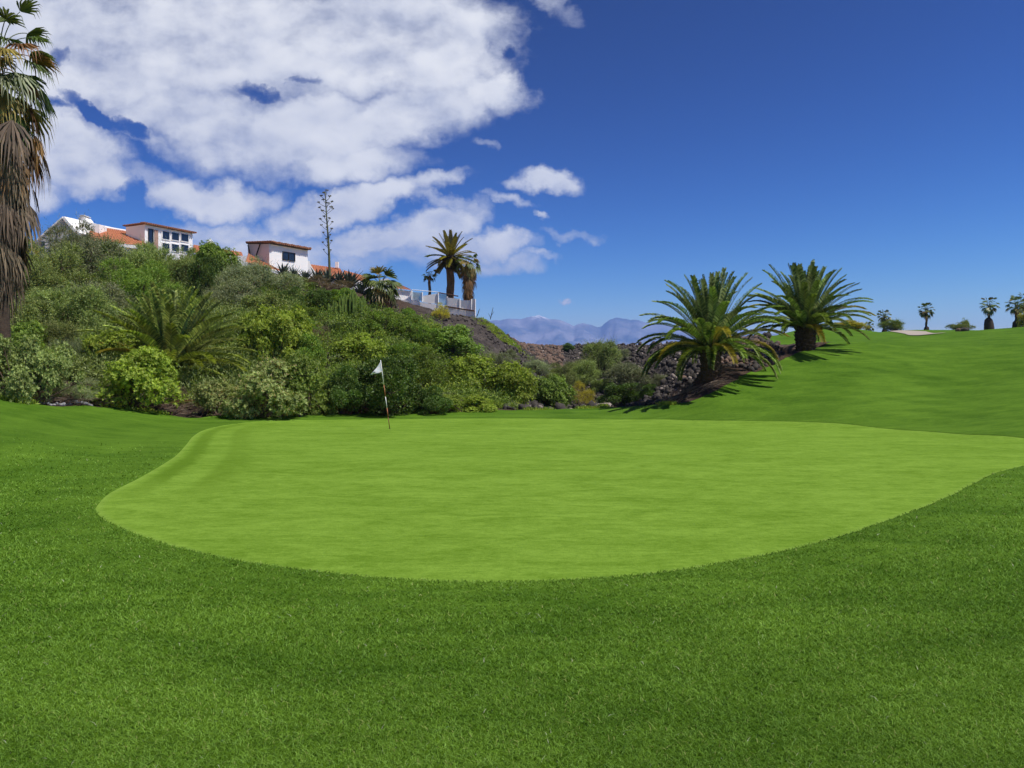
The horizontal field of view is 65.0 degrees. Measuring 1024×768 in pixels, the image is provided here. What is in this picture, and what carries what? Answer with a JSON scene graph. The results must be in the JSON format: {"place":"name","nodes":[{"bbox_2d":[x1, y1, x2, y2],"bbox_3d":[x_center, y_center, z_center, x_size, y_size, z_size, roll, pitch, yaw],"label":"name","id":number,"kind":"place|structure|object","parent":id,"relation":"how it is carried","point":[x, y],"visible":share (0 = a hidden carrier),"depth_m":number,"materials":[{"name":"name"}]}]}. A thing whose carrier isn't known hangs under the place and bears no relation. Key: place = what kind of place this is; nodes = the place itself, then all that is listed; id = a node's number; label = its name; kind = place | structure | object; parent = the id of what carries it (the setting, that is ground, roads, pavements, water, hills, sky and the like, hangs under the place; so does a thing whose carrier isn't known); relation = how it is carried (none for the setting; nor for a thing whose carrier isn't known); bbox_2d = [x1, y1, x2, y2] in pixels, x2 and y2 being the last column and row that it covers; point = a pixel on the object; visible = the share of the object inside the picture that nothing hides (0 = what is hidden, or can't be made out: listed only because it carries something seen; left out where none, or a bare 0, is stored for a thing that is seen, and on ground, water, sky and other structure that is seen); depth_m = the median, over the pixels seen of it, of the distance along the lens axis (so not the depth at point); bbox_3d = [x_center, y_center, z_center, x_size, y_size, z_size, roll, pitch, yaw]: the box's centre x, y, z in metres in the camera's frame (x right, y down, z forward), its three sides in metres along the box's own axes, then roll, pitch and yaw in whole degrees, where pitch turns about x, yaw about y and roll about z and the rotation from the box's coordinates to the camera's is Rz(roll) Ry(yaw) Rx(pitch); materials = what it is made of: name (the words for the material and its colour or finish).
{"place":"outdoors","nodes":[
{"label":"outdoors","id":0,"kind":"place"},
{"bbox_2d":[0,361,738,417],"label":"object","id":1,"kind":"object","parent":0,"point":[180,408],"visible":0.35,"depth_m":30.80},
{"bbox_2d":[0,264,1023,767],"bbox_3d":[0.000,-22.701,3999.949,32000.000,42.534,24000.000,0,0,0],"label":"ground","id":2,"kind":"structure","parent":0,"point":[956,380],"depth_m":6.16,"materials":[{"name":"green plant"}]},
{"bbox_2d":[11,319,49,358],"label":"shrub","id":3,"kind":"object","parent":2,"relation":"on","point":[20,329],"visible":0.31,"depth_m":31.94,"materials":[{"name":"green plant"}]},
{"bbox_2d":[0,0,63,391],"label":"fan palm","id":4,"kind":"object","parent":2,"relation":"on","point":[18,138],"visible":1,"depth_m":27.36,"materials":[{"name":"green plant"}]},
{"bbox_2d":[10,298,54,327],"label":"shrub","id":5,"kind":"object","parent":2,"relation":"on","point":[33,309],"visible":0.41,"depth_m":37.31,"materials":[{"name":"green plant"}]},
{"bbox_2d":[17,272,67,298],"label":"shrub","id":6,"kind":"object","parent":2,"relation":"on","point":[61,278],"visible":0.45,"depth_m":45.48,"materials":[{"name":"green plant"}]},
{"bbox_2d":[0,333,88,404],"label":"shrub","id":7,"kind":"object","parent":2,"relation":"on","point":[21,376],"visible":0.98,"depth_m":26.44,"materials":[{"name":"green plant"}]},
{"bbox_2d":[33,310,84,369],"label":"shrub","id":8,"kind":"object","parent":2,"relation":"on","point":[55,330],"visible":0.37,"depth_m":32.96,"materials":[{"name":"green plant"}]},
{"bbox_2d":[22,235,96,294],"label":"shrub","id":9,"kind":"object","parent":2,"relation":"on","point":[39,262],"visible":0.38,"depth_m":47.15,"materials":[{"name":"green plant"}]},
{"bbox_2d":[21,276,119,334],"bbox_3d":[-21.846,-3.390,40.157,6.650,4.052,4.637,0,0,14],"label":"shrub","id":10,"kind":"object","parent":2,"relation":"on","point":[69,299],"visible":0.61,"depth_m":39.47,"materials":[{"name":"green plant"}]},
{"bbox_2d":[48,332,97,376],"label":"shrub","id":11,"kind":"object","parent":2,"relation":"on","point":[75,345],"visible":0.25,"depth_m":32.74,"materials":[{"name":"plant"}]},
{"bbox_2d":[47,377,110,401],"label":"shrub","id":12,"kind":"object","parent":2,"relation":"on","point":[88,395],"visible":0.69,"depth_m":28.02,"materials":[{"name":"green plant"}]},
{"bbox_2d":[41,208,138,278],"bbox_3d":[-27.473,-8.244,52.084,6.590,6.233,6.401,0,0,-16],"label":"shrub","id":13,"kind":"object","parent":2,"relation":"on","point":[92,245],"visible":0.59,"depth_m":51.89,"materials":[{"name":"green plant"}]},
{"bbox_2d":[59,268,121,289],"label":"shrub","id":14,"kind":"object","parent":2,"relation":"on","point":[95,276],"visible":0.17,"depth_m":47.04,"materials":[{"name":"green plant"}]},
{"bbox_2d":[51,271,140,317],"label":"shrub","id":15,"kind":"object","parent":2,"relation":"on","point":[119,298],"visible":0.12,"depth_m":42.62,"materials":[{"name":"green plant"}]},
{"bbox_2d":[77,328,143,368],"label":"shrub","id":16,"kind":"object","parent":2,"relation":"on","point":[109,337],"visible":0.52,"depth_m":33.47,"materials":[{"name":"green plant"}]},
{"bbox_2d":[37,215,196,258],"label":"white villa","id":17,"kind":"object","parent":2,"relation":"on","point":[153,232],"visible":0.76,"depth_m":73.74,"materials":[{"name":"paint"}]},
{"bbox_2d":[78,232,158,266],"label":"shrub","id":18,"kind":"object","parent":2,"relation":"on","point":[145,244],"visible":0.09,"depth_m":54.42,"materials":[{"name":"green plant"}]},
{"bbox_2d":[114,309,145,334],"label":"shrub","id":19,"kind":"object","parent":2,"relation":"on","point":[121,317],"visible":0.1,"depth_m":39.07,"materials":[{"name":"green plant"}]},
{"bbox_2d":[87,344,190,408],"bbox_3d":[-13.483,-0.199,29.524,3.222,2.520,3.632,0,1,26],"label":"shrub","id":20,"kind":"object","parent":2,"relation":"on","point":[140,369],"visible":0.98,"depth_m":28.84,"materials":[{"name":"green plant"}]},
{"bbox_2d":[93,249,186,304],"bbox_3d":[-22.510,-6.041,48.234,6.332,4.362,6.164,0,0,5],"label":"shrub","id":21,"kind":"object","parent":2,"relation":"on","point":[145,277],"visible":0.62,"depth_m":47.37,"materials":[{"name":"green plant"}]},
{"bbox_2d":[113,236,183,276],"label":"shrub","id":22,"kind":"object","parent":2,"relation":"on","point":[140,255],"visible":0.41,"depth_m":52.94,"materials":[{"name":"green plant"}]},
{"bbox_2d":[10,258,309,406],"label":"olive undergrowth","id":23,"kind":"object","parent":2,"relation":"on","point":[78,366],"visible":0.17,"depth_m":36.29,"materials":[{"name":"green plant"}]},
{"bbox_2d":[76,282,257,384],"bbox_3d":[-14.993,-2.009,35.141,7.341,4.762,7.662,0,0,0],"label":"date palm","id":24,"kind":"object","parent":2,"relation":"on","point":[167,323],"visible":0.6,"depth_m":34.31,"materials":[{"name":"green plant"}]},
{"bbox_2d":[161,246,196,284],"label":"shrub","id":25,"kind":"object","parent":2,"relation":"on","point":[182,269],"visible":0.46,"depth_m":52.53,"materials":[{"name":"green plant"}]},
{"bbox_2d":[183,256,220,296],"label":"shrub","id":26,"kind":"object","parent":2,"relation":"on","point":[208,266],"visible":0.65,"depth_m":48.98,"materials":[{"name":"green plant"}]},
{"bbox_2d":[186,239,218,258],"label":"shrub","id":27,"kind":"object","parent":2,"relation":"on","point":[189,250],"visible":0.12,"depth_m":57.40,"materials":[{"name":"green plant"}]},
{"bbox_2d":[186,308,239,347],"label":"shrub","id":28,"kind":"object","parent":2,"relation":"on","point":[215,324],"visible":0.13,"depth_m":40.66,"materials":[{"name":"green plant"}]},
{"bbox_2d":[191,240,242,275],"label":"shrub","id":29,"kind":"object","parent":2,"relation":"on","point":[222,255],"visible":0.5,"depth_m":56.61,"materials":[{"name":"green plant"}]},
{"bbox_2d":[190,377,247,414],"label":"shrub","id":30,"kind":"object","parent":2,"relation":"on","point":[209,395],"visible":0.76,"depth_m":30.52,"materials":[{"name":"green plant"}]},
{"bbox_2d":[200,264,269,314],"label":"shrub","id":31,"kind":"object","parent":2,"relation":"on","point":[227,290],"visible":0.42,"depth_m":48.45,"materials":[{"name":"green plant"}]},
{"bbox_2d":[227,310,263,342],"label":"shrub","id":32,"kind":"object","parent":2,"relation":"on","point":[246,316],"visible":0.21,"depth_m":42.82,"materials":[{"name":"green plant"}]},
{"bbox_2d":[219,254,306,292],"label":"shrub","id":33,"kind":"object","parent":2,"relation":"on","point":[267,274],"visible":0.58,"depth_m":53.11,"materials":[{"name":"green plant"}]},
{"bbox_2d":[218,357,313,418],"bbox_3d":[-9.053,0.213,30.629,3.144,2.514,3.549,0,1,27],"label":"shrub","id":34,"kind":"object","parent":2,"relation":"on","point":[267,382],"visible":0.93,"depth_m":29.86,"materials":[{"name":"green plant"}]},
{"bbox_2d":[240,293,294,321],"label":"shrub","id":35,"kind":"object","parent":2,"relation":"on","point":[267,300],"visible":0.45,"depth_m":46.52,"materials":[{"name":"green plant"}]},
{"bbox_2d":[230,303,317,361],"bbox_3d":[-11.268,-2.261,39.928,3.741,3.795,4.956,0,1,43],"label":"shrub","id":36,"kind":"object","parent":2,"relation":"on","point":[282,325],"visible":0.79,"depth_m":38.72,"materials":[{"name":"green plant"}]},
{"bbox_2d":[246,240,314,278],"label":"white box villa","id":37,"kind":"object","parent":2,"relation":"on","point":[286,253],"visible":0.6,"depth_m":69.01,"materials":[{"name":"paint"}]},
{"bbox_2d":[273,286,305,309],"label":"shrub","id":38,"kind":"object","parent":2,"relation":"on","point":[291,291],"visible":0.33,"depth_m":50.44,"materials":[{"name":"green plant"}]},
{"bbox_2d":[57,273,525,409],"bbox_3d":[-13.259,-3.431,47.174,23.959,10.083,31.781,0,1,-28],"label":"ground cover","id":39,"kind":"object","parent":2,"relation":"on","point":[397,341],"visible":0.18,"depth_m":43.20,"materials":[{"name":"green plant"}]},
{"bbox_2d":[85,283,517,408],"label":"grey undergrowth","id":40,"kind":"object","parent":2,"relation":"on","point":[348,361],"visible":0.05,"depth_m":41.54,"materials":[{"name":"plant"}]},
{"bbox_2d":[281,332,326,369],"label":"shrub","id":41,"kind":"object","parent":2,"relation":"on","point":[306,349],"visible":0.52,"depth_m":39.88,"materials":[{"name":"green plant"}]},
{"bbox_2d":[272,351,340,417],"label":"shrub","id":42,"kind":"object","parent":2,"relation":"on","point":[306,376],"visible":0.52,"depth_m":31.26,"materials":[{"name":"green plant"}]},
{"bbox_2d":[291,303,321,320],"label":"shrub","id":43,"kind":"object","parent":2,"relation":"on","point":[312,310],"visible":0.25,"depth_m":48.31,"materials":[{"name":"green plant"}]},
{"bbox_2d":[304,290,334,310],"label":"shrub","id":44,"kind":"object","parent":2,"relation":"on","point":[319,296],"visible":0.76,"depth_m":51.93,"materials":[{"name":"green plant"}]},
{"bbox_2d":[317,189,333,282],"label":"agave flower stalk","id":45,"kind":"object","parent":2,"relation":"on","point":[328,244],"visible":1,"depth_m":63.05,"materials":[{"name":"plant"}]},
{"bbox_2d":[304,274,354,289],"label":"shrub","id":46,"kind":"object","parent":2,"relation":"on","point":[338,286],"visible":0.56,"depth_m":59.79,"materials":[{"name":"plant"}]},
{"bbox_2d":[0,316,680,417],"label":"weeds","id":47,"kind":"object","parent":2,"relation":"on","point":[489,323],"visible":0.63,"depth_m":35.54,"materials":[{"name":"green plant"}]},
{"bbox_2d":[316,364,365,415],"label":"shrub","id":48,"kind":"object","parent":2,"relation":"on","point":[343,385],"visible":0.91,"depth_m":32.69,"materials":[{"name":"green plant"}]},
{"bbox_2d":[311,262,372,289],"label":"tiled annex","id":49,"kind":"object","parent":2,"relation":"on","point":[333,269],"visible":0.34,"depth_m":76.22,"materials":[{"name":"tile"}]},
{"bbox_2d":[323,322,361,337],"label":"shrub","id":50,"kind":"object","parent":2,"relation":"on","point":[334,325],"visible":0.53,"depth_m":46.56,"materials":[{"name":"green plant"}]},
{"bbox_2d":[331,287,358,303],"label":"shrub","id":51,"kind":"object","parent":2,"relation":"on","point":[337,293],"visible":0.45,"depth_m":54.14,"materials":[{"name":"green plant"}]},
{"bbox_2d":[332,268,363,287],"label":"agave","id":52,"kind":"object","parent":2,"relation":"on","point":[350,277],"visible":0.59,"depth_m":63.00,"materials":[{"name":"green plant"}]},
{"bbox_2d":[283,284,416,393],"bbox_3d":[-11.268,-3.544,49.136,11.642,8.725,23.868,0,0,-9],"label":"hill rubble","id":53,"kind":"object","parent":2,"relation":"on","point":[368,303],"visible":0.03,"depth_m":56.79,"materials":[{"name":"stone"}]},
{"bbox_2d":[327,287,373,321],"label":"columnar cactus","id":54,"kind":"object","parent":2,"relation":"on","point":[345,304],"visible":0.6,"depth_m":51.39,"materials":[{"name":"green plant"}]},
{"bbox_2d":[327,332,388,364],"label":"shrub","id":55,"kind":"object","parent":2,"relation":"on","point":[362,347],"visible":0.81,"depth_m":42.04,"materials":[{"name":"green plant"}]},
{"bbox_2d":[351,308,405,337],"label":"shrub","id":56,"kind":"object","parent":2,"relation":"on","point":[372,318],"visible":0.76,"depth_m":48.28,"materials":[{"name":"green plant"}]},
{"bbox_2d":[359,266,403,308],"bbox_3d":[-9.397,-6.218,57.702,3.480,4.603,3.079,0,0,0],"label":"fan palm","id":57,"kind":"object","parent":2,"relation":"on","point":[379,293],"visible":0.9,"depth_m":57.13,"materials":[{"name":"green plant"}]},
{"bbox_2d":[339,355,426,415],"bbox_3d":[-5.401,0.142,33.707,3.588,2.745,4.492,0,0,17],"label":"shrub","id":58,"kind":"object","parent":2,"relation":"on","point":[399,385],"visible":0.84,"depth_m":32.72,"materials":[{"name":"green plant"}]},
{"bbox_2d":[377,278,419,301],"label":"terrace villa","id":59,"kind":"object","parent":2,"relation":"on","point":[404,295],"visible":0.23,"depth_m":69.41,"materials":[{"name":"white paint"}]},
{"bbox_2d":[379,342,426,358],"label":"shrub","id":60,"kind":"object","parent":2,"relation":"on","point":[400,347],"visible":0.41,"depth_m":43.34,"materials":[{"name":"green plant"}]},
{"bbox_2d":[401,323,438,347],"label":"shrub","id":61,"kind":"object","parent":2,"relation":"on","point":[422,332],"visible":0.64,"depth_m":48.27,"materials":[{"name":"green plant"}]},
{"bbox_2d":[407,346,448,388],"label":"shrub","id":62,"kind":"object","parent":2,"relation":"on","point":[429,367],"visible":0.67,"depth_m":40.74,"materials":[{"name":"green plant"}]},
{"bbox_2d":[422,269,436,303],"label":"fan palm","id":63,"kind":"object","parent":2,"relation":"on","point":[429,278],"visible":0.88,"depth_m":71.83,"materials":[{"name":"green plant"}]},
{"bbox_2d":[406,385,453,414],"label":"shrub","id":64,"kind":"object","parent":2,"relation":"on","point":[436,403],"visible":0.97,"depth_m":33.60,"materials":[{"name":"green plant"}]},
{"bbox_2d":[401,300,475,317],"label":"terrace wall","id":65,"kind":"structure","parent":2,"relation":"on","point":[461,311],"depth_m":64.79,"materials":[{"name":"white paint"}]},
{"bbox_2d":[411,289,457,303],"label":"glass balustrade","id":66,"kind":"object","parent":65,"relation":"on","point":[433,298],"visible":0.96,"depth_m":65.01,"materials":[{"name":"white"}]},
{"bbox_2d":[447,298,475,315],"bbox_3d":[-4.045,-6.195,64.594,2.416,1.539,0.154,0,0,16],"label":"white panel fence","id":67,"kind":"object","parent":65,"relation":"on","point":[464,304],"visible":1,"depth_m":64.58,"materials":[{"name":"paint"}]},
{"bbox_2d":[431,302,450,319],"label":"shrub","id":68,"kind":"object","parent":2,"relation":"on","point":[444,313],"visible":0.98,"depth_m":58.95,"materials":[{"name":"plant"}]},
{"bbox_2d":[425,229,475,301],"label":"date palm","id":69,"kind":"object","parent":2,"relation":"on","point":[448,262],"visible":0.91,"depth_m":69.50,"materials":[{"name":"green plant"}]},
{"bbox_2d":[424,323,484,360],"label":"shrub","id":70,"kind":"object","parent":2,"relation":"on","point":[453,338],"visible":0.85,"depth_m":46.74,"materials":[{"name":"green plant"}]},
{"bbox_2d":[455,254,481,299],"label":"fan palm","id":71,"kind":"object","parent":2,"relation":"on","point":[468,277],"visible":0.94,"depth_m":67.07,"materials":[{"name":"brown plant"}]},
{"bbox_2d":[441,353,498,392],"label":"shrub","id":72,"kind":"object","parent":2,"relation":"on","point":[474,366],"visible":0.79,"depth_m":42.36,"materials":[{"name":"green plant"}]},
{"bbox_2d":[442,394,497,412],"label":"shrub","id":73,"kind":"object","parent":2,"relation":"on","point":[476,402],"visible":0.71,"depth_m":34.83,"materials":[{"name":"green plant"}]},
{"bbox_2d":[432,310,518,393],"bbox_3d":[-2.796,-2.168,54.022,7.319,7.233,20.155,0,0,0],"label":"slope rubble","id":74,"kind":"object","parent":2,"relation":"on","point":[483,326],"visible":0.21,"depth_m":59.01,"materials":[{"name":"stone"}]},
{"bbox_2d":[475,345,515,367],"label":"shrub","id":75,"kind":"object","parent":2,"relation":"on","point":[500,359],"visible":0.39,"depth_m":50.23,"materials":[{"name":"plant"}]},
{"bbox_2d":[0,413,1023,622],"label":"rough grass edge","id":76,"kind":"object","parent":2,"relation":"on","point":[180,437],"visible":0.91,"depth_m":7.25,"materials":[{"name":"green plant"}]},
{"bbox_2d":[487,359,538,406],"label":"shrub","id":77,"kind":"object","parent":2,"relation":"on","point":[513,378],"visible":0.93,"depth_m":41.02,"materials":[{"name":"green plant"}]},
{"bbox_2d":[522,356,556,376],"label":"shrub","id":78,"kind":"object","parent":2,"relation":"on","point":[538,366],"visible":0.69,"depth_m":57.76,"materials":[{"name":"plant"}]},
{"bbox_2d":[530,374,577,407],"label":"shrub","id":79,"kind":"object","parent":2,"relation":"on","point":[553,390],"visible":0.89,"depth_m":48.32,"materials":[{"name":"green plant"}]},
{"bbox_2d":[96,418,1023,581],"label":"putting green","id":80,"kind":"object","parent":2,"relation":"on","point":[489,499],"visible":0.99,"depth_m":11.67,"materials":[{"name":"green plant"}]},
{"bbox_2d":[545,359,579,386],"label":"shrub","id":81,"kind":"object","parent":2,"relation":"on","point":[568,372],"visible":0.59,"depth_m":59.64,"materials":[{"name":"green plant"}]},
{"bbox_2d":[558,359,602,385],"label":"shrub","id":82,"kind":"object","parent":2,"relation":"on","point":[587,375],"visible":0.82,"depth_m":61.96,"materials":[{"name":"green plant"}]},
{"bbox_2d":[567,381,596,405],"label":"shrub","id":83,"kind":"object","parent":2,"relation":"on","point":[587,397],"visible":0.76,"depth_m":54.30,"materials":[{"name":"plant"}]},
{"bbox_2d":[578,336,622,374],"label":"shrub","id":84,"kind":"object","parent":2,"relation":"on","point":[605,355],"visible":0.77,"depth_m":67.75,"materials":[{"name":"green plant"}]},
{"bbox_2d":[587,379,613,392],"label":"shrub","id":85,"kind":"object","parent":2,"relation":"on","point":[600,385],"visible":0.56,"depth_m":60.30,"materials":[{"name":"green plant"}]},
{"bbox_2d":[595,382,643,406],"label":"shrub","id":86,"kind":"object","parent":2,"relation":"on","point":[615,394],"visible":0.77,"depth_m":52.34,"materials":[{"name":"green plant"}]},
{"bbox_2d":[599,359,645,385],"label":"shrub","id":87,"kind":"object","parent":2,"relation":"on","point":[625,373],"visible":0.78,"depth_m":58.20,"materials":[{"name":"green plant"}]},
{"bbox_2d":[503,332,780,409],"bbox_3d":[14.598,-1.102,65.546,31.273,7.159,59.235,0,0,0],"label":"dark rubble","id":88,"kind":"object","parent":2,"relation":"on","point":[670,363],"visible":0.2,"depth_m":49.73,"materials":[{"name":"grey stone"}]},
{"bbox_2d":[635,384,657,399],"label":"shrub","id":89,"kind":"object","parent":2,"relation":"on","point":[649,389],"visible":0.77,"depth_m":49.25,"materials":[{"name":"green plant"}]},
{"bbox_2d":[514,335,780,366],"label":"red rubble","id":90,"kind":"object","parent":2,"relation":"on","point":[553,359],"visible":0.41,"depth_m":69.80,"materials":[{"name":"brown stone"}]},
{"bbox_2d":[632,374,667,390],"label":"shrub","id":91,"kind":"object","parent":2,"relation":"on","point":[655,381],"visible":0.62,"depth_m":50.25,"materials":[{"name":"plant"}]},
{"bbox_2d":[635,267,791,383],"bbox_3d":[8.439,-2.356,34.723,6.517,5.130,6.471,0,0,0],"label":"date palm","id":92,"kind":"object","parent":2,"relation":"on","point":[712,327],"visible":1,"depth_m":33.91,"materials":[{"name":"green plant"}]},
{"bbox_2d":[739,259,876,350],"bbox_3d":[14.387,-3.651,39.612,6.438,5.011,6.507,0,0,0],"label":"date palm","id":93,"kind":"object","parent":2,"relation":"on","point":[805,311],"visible":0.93,"depth_m":38.77,"materials":[{"name":"green plant"}]},
{"bbox_2d":[833,320,869,329],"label":"shrub","id":94,"kind":"object","parent":2,"relation":"on","point":[856,324],"visible":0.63,"depth_m":71.52,"materials":[{"name":"green plant"}]},
{"bbox_2d":[875,318,905,331],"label":"shrub","id":95,"kind":"object","parent":2,"relation":"on","point":[894,325],"visible":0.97,"depth_m":99.90,"materials":[{"name":"green plant"}]},
{"bbox_2d":[918,302,934,329],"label":"fan palm","id":96,"kind":"object","parent":2,"relation":"on","point":[924,314],"visible":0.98,"depth_m":105.80,"materials":[{"name":"green plant"}]},
{"bbox_2d":[945,322,975,329],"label":"shrub","id":97,"kind":"object","parent":2,"relation":"on","point":[952,327],"visible":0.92,"depth_m":99.52,"materials":[{"name":"green plant"}]},
{"bbox_2d":[979,297,999,329],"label":"fan palm","id":98,"kind":"object","parent":2,"relation":"on","point":[989,310],"visible":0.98,"depth_m":105.59,"materials":[{"name":"green plant"}]},
{"bbox_2d":[1005,296,1023,327],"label":"fan palm","id":99,"kind":"object","parent":2,"relation":"on","point":[1016,310],"visible":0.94,"depth_m":99.75,"materials":[{"name":"green plant"}]},
{"bbox_2d":[0,0,1023,333],"label":"sky","id":100,"kind":"structure","parent":0,"point":[592,155],"materials":[{"name":"blue"}]},
{"bbox_2d":[490,315,778,344],"bbox_3d":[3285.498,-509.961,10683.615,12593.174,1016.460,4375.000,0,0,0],"label":"mountain range","id":101,"kind":"structure","parent":0,"point":[538,329],"depth_m":11408.89,"materials":[{"name":"blue stone"}]},
{"bbox_2d":[891,330,935,334],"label":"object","id":102,"kind":"structure","parent":0,"point":[909,332],"depth_m":80.21,"materials":[{"name":"sand"}]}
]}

